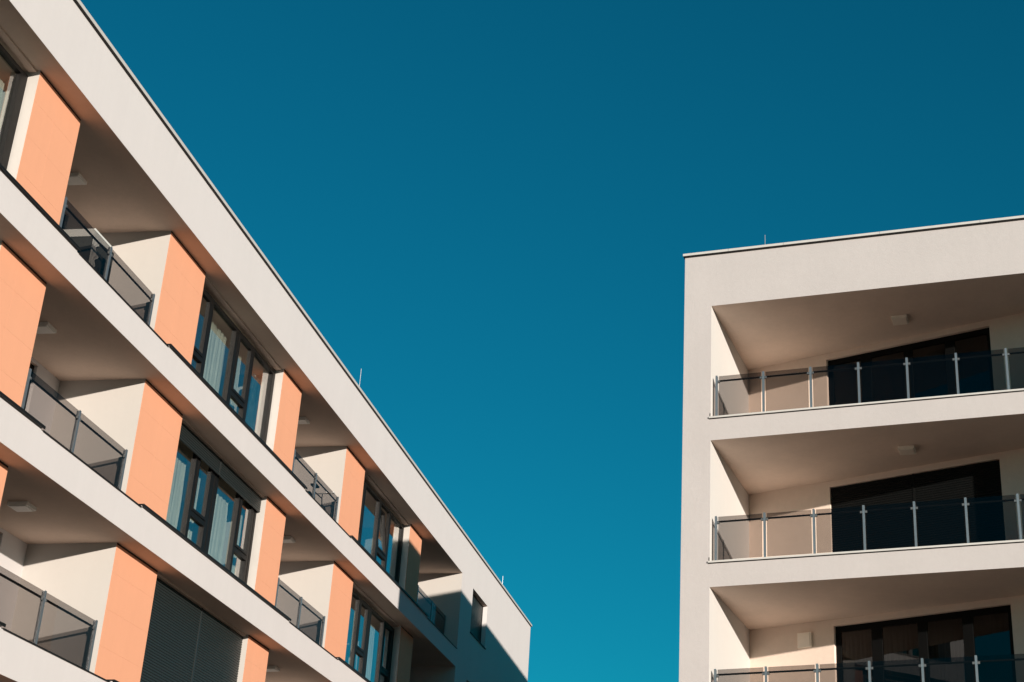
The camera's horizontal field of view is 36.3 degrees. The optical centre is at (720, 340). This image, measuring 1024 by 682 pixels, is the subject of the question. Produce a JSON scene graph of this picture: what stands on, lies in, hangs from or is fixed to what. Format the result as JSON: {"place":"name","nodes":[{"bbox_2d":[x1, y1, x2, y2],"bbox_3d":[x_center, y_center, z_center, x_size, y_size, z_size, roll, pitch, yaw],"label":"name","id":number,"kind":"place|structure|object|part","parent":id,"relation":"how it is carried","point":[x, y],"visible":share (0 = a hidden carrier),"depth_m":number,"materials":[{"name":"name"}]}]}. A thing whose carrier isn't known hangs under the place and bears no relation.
{"place":"outdoors","nodes":[
{"label":"outdoors","id":0,"kind":"place"},
{"bbox_2d":[71,236,113,281],"bbox_3d":[-10.860,-1.137,26.092,0.622,1.221,0.808,-1,-25,4],"label":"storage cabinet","id":1,"kind":"object","parent":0,"point":[84,243],"visible":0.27,"depth_m":25.98,"materials":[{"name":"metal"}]},
{"bbox_2d":[63,228,110,266],"bbox_3d":[-10.841,-1.313,26.069,0.632,0.980,0.675,-1,-25,4],"label":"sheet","id":2,"kind":"object","parent":1,"relation":"on","point":[100,238],"visible":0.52,"depth_m":25.94,"materials":[{"name":"white fabric"}]},
{"bbox_3d":[-10.574,-1.249,25.899,0.032,1.145,0.393,-1,-25,4],"label":"cabinet door","id":3,"kind":"part","parent":1,"relation":"part of","materials":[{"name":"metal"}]},
{"bbox_3d":[-10.546,-1.083,26.260,0.032,1.145,0.393,-1,-25,4],"label":"cabinet door","id":4,"kind":"part","parent":1,"relation":"part of","materials":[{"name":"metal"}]},
{"bbox_2d":[308,483,334,509],"bbox_3d":[-9.703,3.974,36.832,0.631,0.945,1.697,-1,-25,4],"label":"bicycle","id":5,"kind":"object","parent":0,"point":[317,486],"visible":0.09,"depth_m":37.22,"materials":[{"name":"black metal"}]},
{"bbox_2d":[80,0,1023,681],"label":"sky","id":6,"kind":"structure","parent":0,"point":[489,212],"materials":[{"name":"blue"}]},
{"label":"ground","id":7,"kind":"structure","parent":0,"visible":0},
{"bbox_2d":[0,0,531,681],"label":"apartment building","id":8,"kind":"structure","parent":7,"relation":"on","point":[112,400],"depth_m":28.14,"materials":[{"name":"paint"}]},
{"bbox_2d":[0,79,3,102],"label":"curtain","id":9,"kind":"object","parent":8,"relation":"hanging from","point":[1,86],"visible":1,"depth_m":23.54,"materials":[{"name":"white fabric"}]},
{"bbox_2d":[0,43,27,169],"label":"window","id":10,"kind":"structure","parent":8,"relation":"in","point":[17,94],"depth_m":23.30,"materials":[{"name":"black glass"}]},
{"bbox_2d":[7,501,36,511],"bbox_3d":[-10.981,2.607,24.140,0.320,0.074,0.320,-1,-25,4],"label":"ceiling lamp","id":11,"kind":"object","parent":8,"relation":"attached to","point":[21,506],"visible":1,"depth_m":24.05,"materials":[{"name":"white plastic"}]},
{"bbox_2d":[24,363,33,409],"bbox_3d":[-11.986,1.051,25.055,0.080,2.376,2.220,-1,-25,4],"label":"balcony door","id":12,"kind":"structure","parent":8,"relation":"in","point":[31,366],"depth_m":26.38,"materials":[{"name":"glass"}]},
{"bbox_2d":[37,322,56,333],"bbox_3d":[-11.134,-0.210,25.228,0.320,0.074,0.320,-1,-25,4],"label":"ceiling lamp","id":13,"kind":"object","parent":8,"relation":"attached to","point":[45,328],"visible":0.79,"depth_m":25.19,"materials":[{"name":"white plastic"}]},
{"bbox_2d":[68,172,86,184],"bbox_3d":[-11.245,-2.814,26.711,0.320,0.074,0.320,-1,-25,4],"label":"ceiling lamp","id":14,"kind":"object","parent":8,"relation":"attached to","point":[76,178],"visible":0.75,"depth_m":26.68,"materials":[{"name":"white plastic"}]},
{"bbox_2d":[166,447,187,528],"bbox_3d":[-10.488,3.040,29.255,0.087,2.184,0.923,-1,-25,4],"label":"curtain","id":15,"kind":"object","parent":8,"relation":"hanging from","point":[174,506],"visible":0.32,"depth_m":29.57,"materials":[{"name":"white fabric"}]},
{"bbox_2d":[187,467,201,539],"bbox_3d":[-10.411,3.501,30.256,0.058,2.184,0.233,-3,-25,7],"label":"curtain","id":16,"kind":"object","parent":8,"relation":"hanging from","point":[190,529],"visible":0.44,"depth_m":30.40,"materials":[{"name":"white fabric"}]},
{"bbox_2d":[203,321,226,392],"bbox_3d":[-10.405,0.737,31.401,0.081,2.185,0.904,-1,-25,4],"label":"curtain","id":17,"kind":"object","parent":8,"relation":"hanging from","point":[212,374],"visible":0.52,"depth_m":31.58,"materials":[{"name":"white fabric"}]},
{"bbox_2d":[208,484,228,562],"bbox_3d":[-10.311,4.036,31.420,0.093,2.184,0.664,-1,-25,4],"label":"curtain","id":18,"kind":"object","parent":8,"relation":"hanging from","point":[216,543],"visible":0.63,"depth_m":31.58,"materials":[{"name":"white fabric"}]},
{"bbox_2d":[181,453,256,583],"bbox_3d":[-10.141,3.489,30.384,0.122,2.278,4.690,-1,-25,4],"label":"window","id":19,"kind":"structure","parent":8,"relation":"in","point":[205,521],"depth_m":30.48,"materials":[{"name":"black metal"}]},
{"bbox_2d":[192,288,275,442],"bbox_3d":[-10.131,0.775,31.633,0.122,2.274,4.690,-1,-25,4],"label":"window","id":20,"kind":"structure","parent":8,"relation":"in","point":[263,374],"depth_m":32.39,"materials":[{"name":"black metal"}]},
{"bbox_2d":[229,354,241,408],"bbox_3d":[-10.323,1.226,32.417,0.064,2.145,0.404,-1,-25,4],"label":"curtain","id":21,"kind":"object","parent":8,"relation":"hanging from","point":[232,404],"visible":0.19,"depth_m":32.74,"materials":[{"name":"white fabric"}]},
{"bbox_2d":[231,505,245,574],"bbox_3d":[-10.223,4.551,32.539,0.064,2.184,0.474,-1,-25,4],"label":"curtain","id":22,"kind":"object","parent":8,"relation":"hanging from","point":[235,557],"visible":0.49,"depth_m":32.64,"materials":[{"name":"white fabric"}]},
{"bbox_2d":[245,373,253,430],"bbox_3d":[-10.232,1.737,33.466,0.155,2.095,0.584,-1,-25,4],"label":"curtain","id":23,"kind":"object","parent":8,"relation":"hanging from","point":[249,420],"visible":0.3,"depth_m":33.48,"materials":[{"name":"blue fabric"}]},
{"bbox_2d":[266,665,279,671],"bbox_3d":[-10.090,7.351,34.446,0.320,0.074,0.320,-1,-25,4],"label":"ceiling lamp","id":24,"kind":"object","parent":8,"relation":"attached to","point":[272,668],"visible":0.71,"depth_m":34.35,"materials":[{"name":"white plastic"}]},
{"bbox_2d":[283,536,295,542],"bbox_3d":[-10.088,4.622,35.724,0.320,0.074,0.320,-1,-25,4],"label":"ceiling lamp","id":25,"kind":"object","parent":8,"relation":"attached to","point":[288,539],"visible":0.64,"depth_m":35.65,"materials":[{"name":"white plastic"}]},
{"bbox_2d":[298,417,309,423],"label":"ceiling lamp","id":26,"kind":"object","parent":8,"relation":"attached to","point":[303,420],"visible":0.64,"depth_m":36.94,"materials":[{"name":"white plastic"}]},
{"bbox_2d":[345,590,394,681],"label":"window","id":27,"kind":"structure","parent":8,"relation":"in","point":[369,648],"depth_m":40.76,"materials":[{"name":"blue glass"}]},
{"bbox_2d":[358,480,403,583],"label":"window","id":28,"kind":"structure","parent":8,"relation":"in","point":[384,544],"depth_m":42.12,"materials":[{"name":"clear glass"}]},
{"bbox_2d":[470,594,482,642],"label":"window","id":29,"kind":"structure","parent":8,"relation":"in","point":[477,608],"depth_m":51.51,"materials":[{"name":"grey glass"}]},
{"bbox_2d":[679,215,1023,681],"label":"apartment building","id":30,"kind":"structure","parent":7,"relation":"on","point":[819,387],"depth_m":30.94,"materials":[{"name":"paint"}]},
{"bbox_2d":[797,632,811,648],"bbox_3d":[1.718,6.110,31.363,0.307,0.307,0.073,-12,-28,26],"label":"wall lamp","id":31,"kind":"object","parent":30,"relation":"attached to","point":[804,639],"visible":1,"depth_m":31.33,"materials":[{"name":"beige plastic"}]},
{"bbox_2d":[891,314,908,324],"bbox_3d":[3.745,-0.434,32.083,0.326,0.073,0.356,-6,-25,13],"label":"ceiling lamp","id":32,"kind":"object","parent":30,"relation":"attached to","point":[899,319],"visible":1,"depth_m":32.00,"materials":[{"name":"beige plastic"}]},
{"bbox_2d":[898,445,915,454],"bbox_3d":[3.731,2.190,30.720,0.326,0.073,0.356,-6,-25,13],"label":"ceiling lamp","id":33,"kind":"object","parent":30,"relation":"attached to","point":[907,450],"visible":1,"depth_m":30.62,"materials":[{"name":"beige plastic"}]},
{"bbox_2d":[828,328,993,405],"bbox_3d":[4.019,1.152,32.494,3.736,2.342,0.069,-12,-28,26],"label":"balcony door","id":34,"kind":"structure","parent":30,"relation":"in","point":[929,379],"depth_m":32.63,"materials":[{"name":"black glass"}]},
{"bbox_2d":[835,605,1016,681],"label":"balcony door","id":35,"kind":"structure","parent":30,"relation":"in","point":[986,633],"depth_m":30.16,"materials":[{"name":"black glass"}]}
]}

